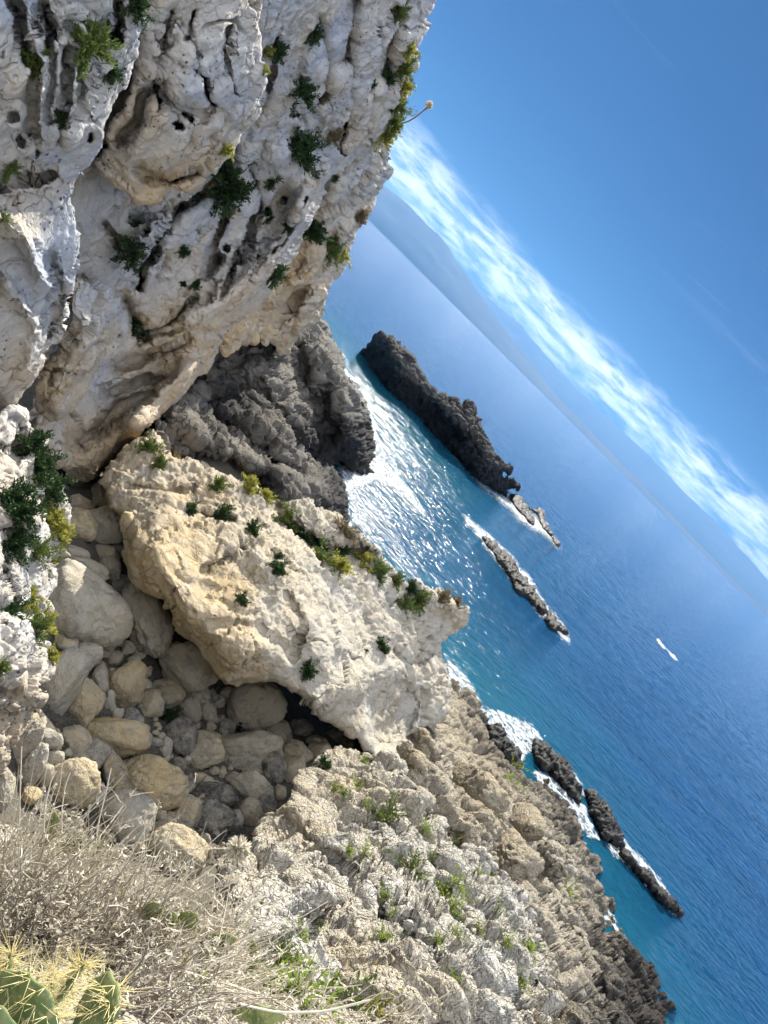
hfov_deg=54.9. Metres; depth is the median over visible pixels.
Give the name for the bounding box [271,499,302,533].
cliff shrub
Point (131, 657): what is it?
cobble
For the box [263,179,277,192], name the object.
cliff shrub
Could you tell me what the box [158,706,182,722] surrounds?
cliff shrub
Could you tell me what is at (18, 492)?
cliff shrub
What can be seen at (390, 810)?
rock plant
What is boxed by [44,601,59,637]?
cliff shrub
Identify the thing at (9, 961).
prickly pear
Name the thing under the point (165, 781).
boulder
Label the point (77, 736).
boulder
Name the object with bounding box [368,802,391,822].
rock plant
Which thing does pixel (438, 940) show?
rock plant
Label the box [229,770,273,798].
boulder
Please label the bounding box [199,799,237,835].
boulder
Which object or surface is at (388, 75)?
cliff shrub
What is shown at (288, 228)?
cliff shrub
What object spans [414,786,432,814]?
rock block
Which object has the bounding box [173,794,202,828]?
boulder
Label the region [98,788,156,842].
boulder
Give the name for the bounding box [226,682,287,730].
boulder
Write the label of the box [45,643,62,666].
cliff shrub
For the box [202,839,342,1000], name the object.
karst knoll
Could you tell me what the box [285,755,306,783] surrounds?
boulder
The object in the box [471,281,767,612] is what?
hills
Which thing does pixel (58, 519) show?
cliff shrub
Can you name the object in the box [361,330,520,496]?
rock islet
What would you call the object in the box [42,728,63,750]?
boulder
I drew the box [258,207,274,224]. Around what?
cliff shrub
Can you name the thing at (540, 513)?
reef rock
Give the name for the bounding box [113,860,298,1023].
dry bush
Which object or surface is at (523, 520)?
sea foam
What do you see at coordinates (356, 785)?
rock plant
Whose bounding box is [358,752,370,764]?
rock plant
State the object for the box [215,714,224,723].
cobble
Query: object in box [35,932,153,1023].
prickly pear
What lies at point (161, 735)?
cobble
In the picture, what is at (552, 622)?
reef rock
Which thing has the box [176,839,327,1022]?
dry bush
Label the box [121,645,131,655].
cobble
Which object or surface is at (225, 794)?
boulder
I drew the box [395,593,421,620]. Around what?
cliff shrub
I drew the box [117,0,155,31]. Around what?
cliff shrub
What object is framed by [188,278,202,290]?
cliff shrub
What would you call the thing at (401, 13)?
cliff shrub
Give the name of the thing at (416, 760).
rock block
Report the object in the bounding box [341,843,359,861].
rock plant
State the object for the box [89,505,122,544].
boulder
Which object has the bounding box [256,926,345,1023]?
flowering herb
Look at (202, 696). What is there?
boulder
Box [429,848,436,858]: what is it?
rock plant
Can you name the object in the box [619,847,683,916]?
reef rock
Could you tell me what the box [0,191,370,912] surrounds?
ground
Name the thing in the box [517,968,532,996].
rock plant
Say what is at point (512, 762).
rock plant
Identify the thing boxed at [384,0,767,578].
sky
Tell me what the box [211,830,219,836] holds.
cobble
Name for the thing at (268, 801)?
boulder
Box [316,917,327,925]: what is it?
rock plant
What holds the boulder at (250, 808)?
on the ground
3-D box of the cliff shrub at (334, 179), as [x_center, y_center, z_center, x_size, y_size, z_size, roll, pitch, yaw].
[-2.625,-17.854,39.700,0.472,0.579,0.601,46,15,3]
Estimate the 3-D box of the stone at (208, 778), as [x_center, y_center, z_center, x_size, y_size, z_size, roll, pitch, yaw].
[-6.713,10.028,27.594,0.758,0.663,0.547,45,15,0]
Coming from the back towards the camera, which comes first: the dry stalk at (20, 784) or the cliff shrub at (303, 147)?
the cliff shrub at (303, 147)
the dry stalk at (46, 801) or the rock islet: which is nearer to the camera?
the dry stalk at (46, 801)
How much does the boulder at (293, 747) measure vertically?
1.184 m
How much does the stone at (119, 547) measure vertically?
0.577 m
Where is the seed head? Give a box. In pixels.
[217,835,252,946]
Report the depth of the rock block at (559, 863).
30.41 m
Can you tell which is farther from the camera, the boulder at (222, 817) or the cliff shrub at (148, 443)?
the cliff shrub at (148, 443)
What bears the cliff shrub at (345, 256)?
on the cliff
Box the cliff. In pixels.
[0,0,435,780]
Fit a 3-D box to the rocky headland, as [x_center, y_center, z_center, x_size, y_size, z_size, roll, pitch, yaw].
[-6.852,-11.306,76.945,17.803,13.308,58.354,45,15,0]
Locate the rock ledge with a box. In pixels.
[142,364,349,519]
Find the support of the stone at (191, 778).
on the ground
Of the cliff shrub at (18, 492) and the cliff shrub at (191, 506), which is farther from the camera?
the cliff shrub at (191, 506)
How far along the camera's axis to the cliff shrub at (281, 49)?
22.44 m
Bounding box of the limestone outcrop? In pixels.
[98,429,469,753]
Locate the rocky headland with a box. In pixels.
[197,319,375,475]
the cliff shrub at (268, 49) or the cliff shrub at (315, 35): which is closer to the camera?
the cliff shrub at (268, 49)
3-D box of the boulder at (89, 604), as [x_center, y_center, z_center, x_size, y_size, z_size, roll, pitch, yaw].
[-10.666,3.478,25.945,3.599,2.361,2.624,45,15,0]
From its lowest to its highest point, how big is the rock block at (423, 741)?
1.530 m
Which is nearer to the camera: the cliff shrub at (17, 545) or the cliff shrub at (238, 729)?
the cliff shrub at (17, 545)
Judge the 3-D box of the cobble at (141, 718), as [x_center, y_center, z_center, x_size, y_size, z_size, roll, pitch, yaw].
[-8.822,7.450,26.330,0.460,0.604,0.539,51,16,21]
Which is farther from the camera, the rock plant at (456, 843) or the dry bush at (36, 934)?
the rock plant at (456, 843)
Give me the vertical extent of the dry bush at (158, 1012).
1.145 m
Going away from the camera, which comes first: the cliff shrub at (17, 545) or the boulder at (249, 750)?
the cliff shrub at (17, 545)
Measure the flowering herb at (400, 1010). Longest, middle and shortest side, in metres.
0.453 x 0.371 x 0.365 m
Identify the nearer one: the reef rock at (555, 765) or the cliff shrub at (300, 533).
the cliff shrub at (300, 533)
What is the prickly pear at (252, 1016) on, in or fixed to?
on the slope at (128, 1017)
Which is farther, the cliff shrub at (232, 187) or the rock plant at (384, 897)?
the cliff shrub at (232, 187)
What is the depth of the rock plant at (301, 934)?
9.17 m
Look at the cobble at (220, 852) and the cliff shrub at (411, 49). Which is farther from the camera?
the cliff shrub at (411, 49)
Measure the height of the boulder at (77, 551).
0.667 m
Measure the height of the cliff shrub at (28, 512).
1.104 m
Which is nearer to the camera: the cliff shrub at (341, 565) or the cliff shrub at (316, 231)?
the cliff shrub at (341, 565)
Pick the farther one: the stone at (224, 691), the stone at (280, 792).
the stone at (224, 691)
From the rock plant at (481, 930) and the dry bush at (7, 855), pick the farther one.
the rock plant at (481, 930)
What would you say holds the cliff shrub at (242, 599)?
on the limestone outcrop
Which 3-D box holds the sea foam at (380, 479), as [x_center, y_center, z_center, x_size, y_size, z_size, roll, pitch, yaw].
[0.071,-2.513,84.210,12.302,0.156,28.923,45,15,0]
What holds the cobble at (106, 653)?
on the ground
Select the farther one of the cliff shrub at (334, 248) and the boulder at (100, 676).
the cliff shrub at (334, 248)
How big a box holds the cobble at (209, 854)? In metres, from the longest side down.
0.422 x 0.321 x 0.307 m
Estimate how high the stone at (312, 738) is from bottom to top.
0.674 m
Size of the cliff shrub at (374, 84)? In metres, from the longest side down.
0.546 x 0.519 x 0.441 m
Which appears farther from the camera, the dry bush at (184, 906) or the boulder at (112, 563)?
the boulder at (112, 563)
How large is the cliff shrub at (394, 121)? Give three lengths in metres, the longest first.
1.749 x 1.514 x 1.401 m
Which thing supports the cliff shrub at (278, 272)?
on the cliff
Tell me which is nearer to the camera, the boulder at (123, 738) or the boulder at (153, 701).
the boulder at (123, 738)
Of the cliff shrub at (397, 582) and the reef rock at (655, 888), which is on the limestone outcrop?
the cliff shrub at (397, 582)
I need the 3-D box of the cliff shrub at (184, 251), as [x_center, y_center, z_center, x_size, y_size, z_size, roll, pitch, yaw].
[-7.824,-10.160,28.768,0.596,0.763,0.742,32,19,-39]
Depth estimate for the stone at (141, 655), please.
28.57 m
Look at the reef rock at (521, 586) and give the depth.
100.00 m
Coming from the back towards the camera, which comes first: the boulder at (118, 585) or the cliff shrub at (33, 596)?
the boulder at (118, 585)
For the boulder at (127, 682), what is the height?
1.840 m
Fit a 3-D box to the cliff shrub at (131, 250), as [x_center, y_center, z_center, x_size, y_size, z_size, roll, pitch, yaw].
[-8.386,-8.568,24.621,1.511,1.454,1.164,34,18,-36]
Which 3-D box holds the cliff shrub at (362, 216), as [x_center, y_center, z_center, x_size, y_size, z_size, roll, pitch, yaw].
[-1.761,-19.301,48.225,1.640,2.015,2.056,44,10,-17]
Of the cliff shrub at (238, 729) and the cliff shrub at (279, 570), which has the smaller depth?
the cliff shrub at (279, 570)
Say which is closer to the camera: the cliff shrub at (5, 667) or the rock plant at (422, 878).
the cliff shrub at (5, 667)
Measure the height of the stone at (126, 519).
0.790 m
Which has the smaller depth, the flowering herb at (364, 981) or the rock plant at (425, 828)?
the flowering herb at (364, 981)
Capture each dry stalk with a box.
[19,746,21,823]
[43,771,56,832]
[61,772,70,835]
[94,768,111,855]
[111,817,152,893]
[167,859,193,895]
[240,999,369,1013]
[401,100,432,123]
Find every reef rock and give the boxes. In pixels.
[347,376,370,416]
[481,536,547,615]
[485,722,521,761]
[510,493,534,524]
[529,506,560,546]
[531,738,582,804]
[544,609,568,634]
[583,788,624,847]
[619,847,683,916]
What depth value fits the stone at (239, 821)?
26.36 m
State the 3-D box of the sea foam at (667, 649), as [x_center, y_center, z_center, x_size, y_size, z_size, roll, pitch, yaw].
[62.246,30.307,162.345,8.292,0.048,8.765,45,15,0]
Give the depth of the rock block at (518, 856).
29.34 m
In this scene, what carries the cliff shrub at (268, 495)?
on the limestone outcrop
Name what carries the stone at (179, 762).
on the ground
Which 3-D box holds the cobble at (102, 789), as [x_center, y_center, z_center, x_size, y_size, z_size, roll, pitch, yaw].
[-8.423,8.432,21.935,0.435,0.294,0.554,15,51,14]
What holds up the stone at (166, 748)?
on the ground
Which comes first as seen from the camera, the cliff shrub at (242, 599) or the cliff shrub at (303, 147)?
the cliff shrub at (242, 599)
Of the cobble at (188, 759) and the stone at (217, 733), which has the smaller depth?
the cobble at (188, 759)
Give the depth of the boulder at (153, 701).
27.25 m
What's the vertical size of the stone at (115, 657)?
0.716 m
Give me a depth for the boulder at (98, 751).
22.54 m
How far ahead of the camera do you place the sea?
109.69 m
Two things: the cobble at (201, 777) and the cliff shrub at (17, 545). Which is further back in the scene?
the cobble at (201, 777)
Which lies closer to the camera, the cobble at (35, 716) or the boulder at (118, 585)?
the cobble at (35, 716)
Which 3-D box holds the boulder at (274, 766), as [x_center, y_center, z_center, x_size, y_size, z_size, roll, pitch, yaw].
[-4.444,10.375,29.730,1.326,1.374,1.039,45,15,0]
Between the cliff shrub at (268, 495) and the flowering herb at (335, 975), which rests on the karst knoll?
the flowering herb at (335, 975)
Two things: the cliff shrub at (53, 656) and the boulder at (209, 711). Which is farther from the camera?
the boulder at (209, 711)
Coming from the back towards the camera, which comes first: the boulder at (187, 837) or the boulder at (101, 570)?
the boulder at (101, 570)
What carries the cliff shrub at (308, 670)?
on the limestone outcrop
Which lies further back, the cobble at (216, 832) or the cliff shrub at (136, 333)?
the cliff shrub at (136, 333)
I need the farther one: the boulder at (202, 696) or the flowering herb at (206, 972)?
the boulder at (202, 696)
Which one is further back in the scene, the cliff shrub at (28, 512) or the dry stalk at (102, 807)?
the cliff shrub at (28, 512)
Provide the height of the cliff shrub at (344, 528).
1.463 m
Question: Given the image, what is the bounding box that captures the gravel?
[31,635,292,866]
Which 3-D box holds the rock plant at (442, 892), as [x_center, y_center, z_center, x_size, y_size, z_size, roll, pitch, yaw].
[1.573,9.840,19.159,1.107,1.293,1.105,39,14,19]
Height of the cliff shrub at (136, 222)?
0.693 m
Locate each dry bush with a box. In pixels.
[0,742,164,934]
[0,774,206,943]
[0,818,141,973]
[24,832,254,990]
[37,809,108,865]
[65,773,314,970]
[99,914,282,1023]
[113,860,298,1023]
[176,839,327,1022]
[204,940,334,1023]
[277,924,453,1023]
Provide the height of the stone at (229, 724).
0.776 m
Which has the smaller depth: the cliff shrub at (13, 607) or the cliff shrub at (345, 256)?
the cliff shrub at (13, 607)
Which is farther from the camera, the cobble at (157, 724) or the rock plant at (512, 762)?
the rock plant at (512, 762)
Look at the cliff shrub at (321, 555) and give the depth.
33.16 m
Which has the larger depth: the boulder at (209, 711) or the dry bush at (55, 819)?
the boulder at (209, 711)
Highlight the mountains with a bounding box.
[368,186,767,617]
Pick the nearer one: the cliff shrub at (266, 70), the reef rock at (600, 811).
the cliff shrub at (266, 70)
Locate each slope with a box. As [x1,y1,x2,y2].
[0,824,417,1023]
[239,745,566,1023]
[371,678,676,1023]
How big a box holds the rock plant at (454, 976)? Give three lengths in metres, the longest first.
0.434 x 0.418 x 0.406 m
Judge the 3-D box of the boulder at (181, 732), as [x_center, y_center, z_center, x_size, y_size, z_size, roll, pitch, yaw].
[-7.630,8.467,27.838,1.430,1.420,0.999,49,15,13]
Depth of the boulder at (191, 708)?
29.36 m
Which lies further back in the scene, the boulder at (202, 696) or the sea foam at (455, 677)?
the sea foam at (455, 677)
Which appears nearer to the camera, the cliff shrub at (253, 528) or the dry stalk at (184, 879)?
the dry stalk at (184, 879)
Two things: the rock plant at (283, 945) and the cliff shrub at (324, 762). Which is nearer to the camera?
the rock plant at (283, 945)
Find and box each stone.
[21,786,42,805]
[37,764,54,785]
[54,549,71,560]
[103,646,115,651]
[105,690,115,712]
[108,650,123,665]
[112,708,123,717]
[113,543,123,557]
[119,511,133,534]
[123,640,136,653]
[124,707,139,719]
[132,649,145,659]
[144,678,152,689]
[148,732,152,748]
[151,737,163,746]
[152,821,158,829]
[156,810,166,820]
[157,821,168,826]
[159,736,172,756]
[167,816,178,823]
[172,757,186,771]
[187,774,197,793]
[199,832,210,845]
[204,774,214,781]
[206,721,216,730]
[206,728,221,736]
[209,688,219,702]
[213,695,224,707]
[218,686,232,703]
[218,718,235,733]
[224,771,238,783]
[234,808,243,827]
[274,784,286,799]
[306,734,327,743]
[341,738,354,748]
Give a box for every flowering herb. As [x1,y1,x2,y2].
[157,945,208,1023]
[246,923,318,1004]
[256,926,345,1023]
[309,946,351,1016]
[329,970,380,1023]
[348,960,403,1023]
[372,990,421,1023]
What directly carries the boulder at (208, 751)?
on the ground
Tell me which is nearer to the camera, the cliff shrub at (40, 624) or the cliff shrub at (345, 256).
the cliff shrub at (40, 624)
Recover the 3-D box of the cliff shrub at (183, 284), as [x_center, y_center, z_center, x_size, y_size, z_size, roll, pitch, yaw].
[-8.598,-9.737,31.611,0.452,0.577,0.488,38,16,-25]
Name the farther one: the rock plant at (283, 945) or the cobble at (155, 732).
the cobble at (155, 732)
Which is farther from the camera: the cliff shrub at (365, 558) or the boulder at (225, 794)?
the cliff shrub at (365, 558)
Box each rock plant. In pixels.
[257,928,307,967]
[285,943,318,966]
[292,914,314,942]
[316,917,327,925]
[330,780,340,791]
[334,784,355,801]
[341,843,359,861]
[346,773,364,789]
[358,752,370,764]
[359,838,376,860]
[362,796,374,815]
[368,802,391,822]
[369,921,404,942]
[376,879,393,904]
[380,789,412,833]
[385,845,433,892]
[385,903,399,921]
[411,864,432,895]
[417,817,436,841]
[425,928,447,952]
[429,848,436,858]
[434,873,453,899]
[440,885,475,922]
[444,865,472,900]
[445,965,466,991]
[448,923,470,947]
[451,830,461,848]
[472,915,487,936]
[476,863,490,879]
[494,895,509,916]
[496,929,520,958]
[505,772,524,789]
[506,754,531,772]
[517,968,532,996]
[519,932,546,966]
[564,877,581,900]
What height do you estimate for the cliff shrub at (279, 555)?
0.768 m
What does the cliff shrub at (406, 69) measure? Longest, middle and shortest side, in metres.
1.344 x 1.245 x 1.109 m
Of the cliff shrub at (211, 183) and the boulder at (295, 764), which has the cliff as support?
the cliff shrub at (211, 183)
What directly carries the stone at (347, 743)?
on the ground
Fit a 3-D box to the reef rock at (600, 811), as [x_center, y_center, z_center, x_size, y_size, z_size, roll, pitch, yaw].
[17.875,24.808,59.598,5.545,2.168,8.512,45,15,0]
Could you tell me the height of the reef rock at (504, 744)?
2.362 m
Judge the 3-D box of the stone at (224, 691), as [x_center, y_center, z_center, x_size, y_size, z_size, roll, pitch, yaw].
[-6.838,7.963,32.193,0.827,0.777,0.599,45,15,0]
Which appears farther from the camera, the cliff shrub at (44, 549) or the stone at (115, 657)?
the stone at (115, 657)
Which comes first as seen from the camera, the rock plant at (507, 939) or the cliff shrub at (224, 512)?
the rock plant at (507, 939)
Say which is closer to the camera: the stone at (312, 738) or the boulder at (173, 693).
the boulder at (173, 693)
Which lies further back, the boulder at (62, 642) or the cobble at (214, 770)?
the cobble at (214, 770)
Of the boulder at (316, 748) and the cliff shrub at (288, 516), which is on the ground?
the boulder at (316, 748)
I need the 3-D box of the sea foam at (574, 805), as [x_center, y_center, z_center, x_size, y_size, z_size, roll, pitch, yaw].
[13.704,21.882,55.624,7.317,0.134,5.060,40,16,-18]
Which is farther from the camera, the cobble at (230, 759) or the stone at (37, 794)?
the cobble at (230, 759)
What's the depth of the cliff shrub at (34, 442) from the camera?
15.85 m
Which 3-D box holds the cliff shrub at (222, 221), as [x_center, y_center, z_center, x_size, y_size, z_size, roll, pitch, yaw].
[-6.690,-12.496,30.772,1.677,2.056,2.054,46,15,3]
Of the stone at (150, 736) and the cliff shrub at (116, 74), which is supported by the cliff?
the cliff shrub at (116, 74)
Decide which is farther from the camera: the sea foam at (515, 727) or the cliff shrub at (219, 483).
the sea foam at (515, 727)
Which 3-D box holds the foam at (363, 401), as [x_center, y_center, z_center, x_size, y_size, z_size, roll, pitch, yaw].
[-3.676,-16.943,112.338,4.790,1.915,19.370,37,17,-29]
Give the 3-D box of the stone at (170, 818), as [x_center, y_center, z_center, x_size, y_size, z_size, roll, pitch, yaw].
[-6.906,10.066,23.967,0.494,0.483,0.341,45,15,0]
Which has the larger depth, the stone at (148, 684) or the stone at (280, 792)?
the stone at (280, 792)
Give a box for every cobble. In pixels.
[29,713,39,719]
[64,748,72,756]
[65,808,74,817]
[77,818,83,828]
[97,788,107,802]
[103,650,110,657]
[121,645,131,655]
[127,655,139,660]
[133,842,142,851]
[137,715,144,722]
[147,666,152,675]
[152,730,159,735]
[154,722,160,727]
[157,732,165,739]
[167,810,178,817]
[179,820,191,827]
[183,755,191,764]
[194,772,205,783]
[207,846,212,857]
[209,765,219,775]
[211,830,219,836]
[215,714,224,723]
[217,846,225,856]
[218,765,226,778]
[227,756,233,763]
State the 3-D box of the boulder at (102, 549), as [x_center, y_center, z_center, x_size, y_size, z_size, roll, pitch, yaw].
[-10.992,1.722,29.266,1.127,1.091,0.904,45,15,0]
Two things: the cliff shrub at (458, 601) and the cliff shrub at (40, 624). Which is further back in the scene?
the cliff shrub at (458, 601)
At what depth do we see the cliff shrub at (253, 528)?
30.25 m
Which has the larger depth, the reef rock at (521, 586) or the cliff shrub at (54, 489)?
the reef rock at (521, 586)
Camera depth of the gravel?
22.68 m
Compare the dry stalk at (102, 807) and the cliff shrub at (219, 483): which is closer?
the dry stalk at (102, 807)
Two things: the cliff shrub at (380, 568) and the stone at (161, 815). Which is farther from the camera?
the cliff shrub at (380, 568)
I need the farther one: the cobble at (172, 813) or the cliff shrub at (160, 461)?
the cliff shrub at (160, 461)
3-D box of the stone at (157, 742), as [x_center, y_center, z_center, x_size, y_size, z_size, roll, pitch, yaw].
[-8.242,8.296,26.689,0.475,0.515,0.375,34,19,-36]
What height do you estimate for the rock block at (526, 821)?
1.699 m
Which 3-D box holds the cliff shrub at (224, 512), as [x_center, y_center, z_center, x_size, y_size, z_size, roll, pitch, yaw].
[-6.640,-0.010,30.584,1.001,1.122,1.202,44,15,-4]
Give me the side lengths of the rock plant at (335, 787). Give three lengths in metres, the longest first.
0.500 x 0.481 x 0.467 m
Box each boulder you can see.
[0,767,15,811]
[13,716,46,760]
[19,743,48,785]
[40,646,90,715]
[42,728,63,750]
[48,558,133,647]
[48,750,64,763]
[48,757,100,810]
[54,635,78,650]
[62,725,91,750]
[67,545,89,557]
[67,677,106,727]
[69,493,95,509]
[69,507,98,541]
[70,738,111,769]
[71,555,109,580]
[78,642,102,671]
[86,717,148,757]
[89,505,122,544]
[91,481,108,506]
[91,662,108,692]
[95,544,120,559]
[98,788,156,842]
[99,554,121,580]
[101,749,130,790]
[108,658,147,708]
[112,573,130,593]
[121,582,173,658]
[123,754,189,810]
[141,689,164,717]
[144,822,209,875]
[152,678,185,708]
[158,641,218,691]
[164,716,197,756]
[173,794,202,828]
[179,695,202,721]
[185,687,210,703]
[189,730,224,769]
[197,781,238,806]
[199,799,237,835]
[200,700,217,722]
[220,730,283,770]
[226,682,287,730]
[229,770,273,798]
[239,797,262,826]
[258,790,276,812]
[262,751,286,786]
[267,719,292,740]
[282,739,313,761]
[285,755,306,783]
[289,718,314,735]
[307,741,331,758]
[324,726,346,743]
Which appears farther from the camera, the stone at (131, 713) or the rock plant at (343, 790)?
the stone at (131, 713)
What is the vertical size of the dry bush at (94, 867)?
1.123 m
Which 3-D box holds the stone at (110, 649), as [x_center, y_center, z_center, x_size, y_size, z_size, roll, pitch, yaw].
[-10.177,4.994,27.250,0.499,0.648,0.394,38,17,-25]
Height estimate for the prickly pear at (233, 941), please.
0.322 m
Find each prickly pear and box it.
[0,925,87,1021]
[0,940,85,1023]
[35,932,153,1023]
[133,899,202,934]
[197,926,259,978]
[231,996,286,1023]
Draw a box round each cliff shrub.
[0,207,16,231]
[0,474,43,509]
[0,491,50,539]
[0,593,34,625]
[0,654,13,679]
[1,159,26,184]
[2,529,42,572]
[10,427,54,460]
[20,585,47,618]
[21,41,54,83]
[21,449,67,479]
[22,602,57,649]
[26,471,77,507]
[31,535,68,573]
[41,496,75,538]
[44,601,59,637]
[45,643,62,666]
[47,13,129,82]
[48,108,71,130]
[53,514,76,549]
[102,58,126,92]
[108,233,151,276]
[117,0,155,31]
[128,217,144,226]
[131,316,150,341]
[133,428,169,453]
[148,452,171,470]
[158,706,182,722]
[170,448,180,458]
[174,243,190,259]
[180,281,187,289]
[185,500,201,513]
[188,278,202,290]
[191,158,257,220]
[201,164,229,198]
[205,475,231,493]
[214,502,235,520]
[216,208,247,229]
[218,142,234,163]
[233,720,245,732]
[234,589,251,606]
[241,471,265,497]
[245,518,265,537]
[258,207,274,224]
[261,488,279,504]
[262,43,275,60]
[262,63,270,75]
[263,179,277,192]
[264,558,290,576]
[265,264,289,289]
[266,37,291,66]
[267,279,278,290]
[270,549,285,559]
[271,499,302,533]
[275,125,330,183]
[280,222,294,235]
[285,75,320,117]
[287,523,313,544]
[299,219,333,249]
[299,656,319,681]
[303,22,324,52]
[307,528,334,551]
[311,752,332,769]
[313,532,348,578]
[318,92,329,111]
[324,233,348,271]
[325,127,344,151]
[325,547,354,584]
[331,175,339,183]
[332,545,353,558]
[333,514,361,543]
[335,248,352,269]
[351,550,376,573]
[354,206,370,227]
[367,128,402,151]
[371,78,377,89]
[372,555,393,588]
[375,636,390,654]
[382,65,399,85]
[382,113,407,140]
[390,96,416,127]
[391,0,413,25]
[391,568,408,592]
[393,54,420,86]
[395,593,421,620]
[398,78,416,102]
[401,39,421,62]
[405,578,421,597]
[411,586,434,617]
[437,587,452,606]
[452,594,463,607]
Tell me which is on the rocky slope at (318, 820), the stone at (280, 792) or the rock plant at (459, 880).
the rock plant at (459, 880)
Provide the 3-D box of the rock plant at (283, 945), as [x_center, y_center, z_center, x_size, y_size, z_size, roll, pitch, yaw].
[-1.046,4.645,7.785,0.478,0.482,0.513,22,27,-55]
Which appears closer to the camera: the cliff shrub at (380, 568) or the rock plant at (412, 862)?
the rock plant at (412, 862)
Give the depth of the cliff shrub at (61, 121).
11.54 m
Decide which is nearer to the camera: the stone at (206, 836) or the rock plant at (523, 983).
the rock plant at (523, 983)
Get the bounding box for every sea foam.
[339,450,424,515]
[345,367,376,440]
[353,513,379,542]
[447,660,486,706]
[464,514,570,644]
[477,480,554,542]
[481,707,584,796]
[534,770,599,839]
[591,895,621,932]
[607,840,668,894]
[656,639,675,658]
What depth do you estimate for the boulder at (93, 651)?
25.42 m
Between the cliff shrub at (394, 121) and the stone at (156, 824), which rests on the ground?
the stone at (156, 824)
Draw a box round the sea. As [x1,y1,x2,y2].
[321,219,767,1023]
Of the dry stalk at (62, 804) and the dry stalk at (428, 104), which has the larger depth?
the dry stalk at (428, 104)
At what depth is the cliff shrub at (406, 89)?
30.25 m
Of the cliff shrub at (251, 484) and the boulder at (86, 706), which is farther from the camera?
the cliff shrub at (251, 484)
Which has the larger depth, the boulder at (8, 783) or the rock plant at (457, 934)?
the boulder at (8, 783)
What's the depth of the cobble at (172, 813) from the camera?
24.18 m
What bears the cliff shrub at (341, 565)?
on the limestone outcrop
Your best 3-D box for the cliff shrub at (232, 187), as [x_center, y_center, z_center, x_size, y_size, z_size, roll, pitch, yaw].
[-5.785,-12.180,27.903,2.293,2.701,2.840,32,27,-8]
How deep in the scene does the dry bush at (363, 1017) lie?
4.57 m
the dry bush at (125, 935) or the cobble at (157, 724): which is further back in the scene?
the cobble at (157, 724)
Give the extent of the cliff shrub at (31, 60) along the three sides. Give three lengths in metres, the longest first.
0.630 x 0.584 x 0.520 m
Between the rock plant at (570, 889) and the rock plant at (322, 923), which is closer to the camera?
the rock plant at (322, 923)
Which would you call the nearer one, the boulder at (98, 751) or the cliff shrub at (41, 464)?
the cliff shrub at (41, 464)
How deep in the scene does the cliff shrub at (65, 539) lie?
16.03 m
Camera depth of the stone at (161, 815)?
23.70 m
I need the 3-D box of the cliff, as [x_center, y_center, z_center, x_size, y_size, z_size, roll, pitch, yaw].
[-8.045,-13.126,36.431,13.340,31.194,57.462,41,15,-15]
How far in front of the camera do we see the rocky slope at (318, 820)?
16.19 m
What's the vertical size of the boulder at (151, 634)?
2.172 m
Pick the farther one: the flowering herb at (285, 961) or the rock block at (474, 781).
the rock block at (474, 781)
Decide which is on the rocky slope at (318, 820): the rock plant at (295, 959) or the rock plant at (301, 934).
the rock plant at (295, 959)
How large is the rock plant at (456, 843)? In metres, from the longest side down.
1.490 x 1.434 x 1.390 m
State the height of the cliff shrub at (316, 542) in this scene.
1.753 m
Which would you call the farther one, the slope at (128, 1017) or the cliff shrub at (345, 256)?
the cliff shrub at (345, 256)
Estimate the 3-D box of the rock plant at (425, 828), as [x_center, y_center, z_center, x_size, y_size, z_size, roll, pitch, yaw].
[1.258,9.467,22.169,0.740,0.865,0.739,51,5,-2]
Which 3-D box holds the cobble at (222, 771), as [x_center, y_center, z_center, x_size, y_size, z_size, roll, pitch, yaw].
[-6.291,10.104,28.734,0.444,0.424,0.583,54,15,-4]
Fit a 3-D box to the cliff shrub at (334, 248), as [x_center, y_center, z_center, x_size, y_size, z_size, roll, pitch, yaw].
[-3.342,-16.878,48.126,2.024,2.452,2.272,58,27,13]
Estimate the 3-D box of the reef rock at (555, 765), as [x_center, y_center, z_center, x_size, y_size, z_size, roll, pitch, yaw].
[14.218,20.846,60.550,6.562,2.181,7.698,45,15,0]
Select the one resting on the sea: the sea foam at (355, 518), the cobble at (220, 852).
the sea foam at (355, 518)
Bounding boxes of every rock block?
[370,750,408,775]
[396,740,428,785]
[411,726,442,761]
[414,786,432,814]
[425,814,448,828]
[452,760,510,812]
[496,828,544,880]
[509,802,544,841]
[535,839,577,881]
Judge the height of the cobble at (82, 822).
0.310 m
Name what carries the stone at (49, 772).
on the gravel
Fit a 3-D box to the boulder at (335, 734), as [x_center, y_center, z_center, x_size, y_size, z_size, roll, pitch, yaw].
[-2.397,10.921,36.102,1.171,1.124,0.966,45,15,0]
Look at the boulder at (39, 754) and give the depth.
19.10 m
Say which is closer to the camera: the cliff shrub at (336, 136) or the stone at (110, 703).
the stone at (110, 703)
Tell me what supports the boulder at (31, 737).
on the ground
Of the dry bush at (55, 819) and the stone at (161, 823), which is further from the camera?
the stone at (161, 823)
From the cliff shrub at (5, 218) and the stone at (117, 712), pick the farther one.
the stone at (117, 712)
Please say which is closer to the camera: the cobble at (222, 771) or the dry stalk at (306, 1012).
the dry stalk at (306, 1012)
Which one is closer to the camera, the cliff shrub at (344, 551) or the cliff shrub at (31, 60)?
the cliff shrub at (31, 60)
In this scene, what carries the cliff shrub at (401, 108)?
on the cliff
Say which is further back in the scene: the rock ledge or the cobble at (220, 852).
the rock ledge
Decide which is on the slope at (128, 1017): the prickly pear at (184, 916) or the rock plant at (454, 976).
the prickly pear at (184, 916)
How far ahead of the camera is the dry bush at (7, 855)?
4.46 m
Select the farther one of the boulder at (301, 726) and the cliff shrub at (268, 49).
the boulder at (301, 726)

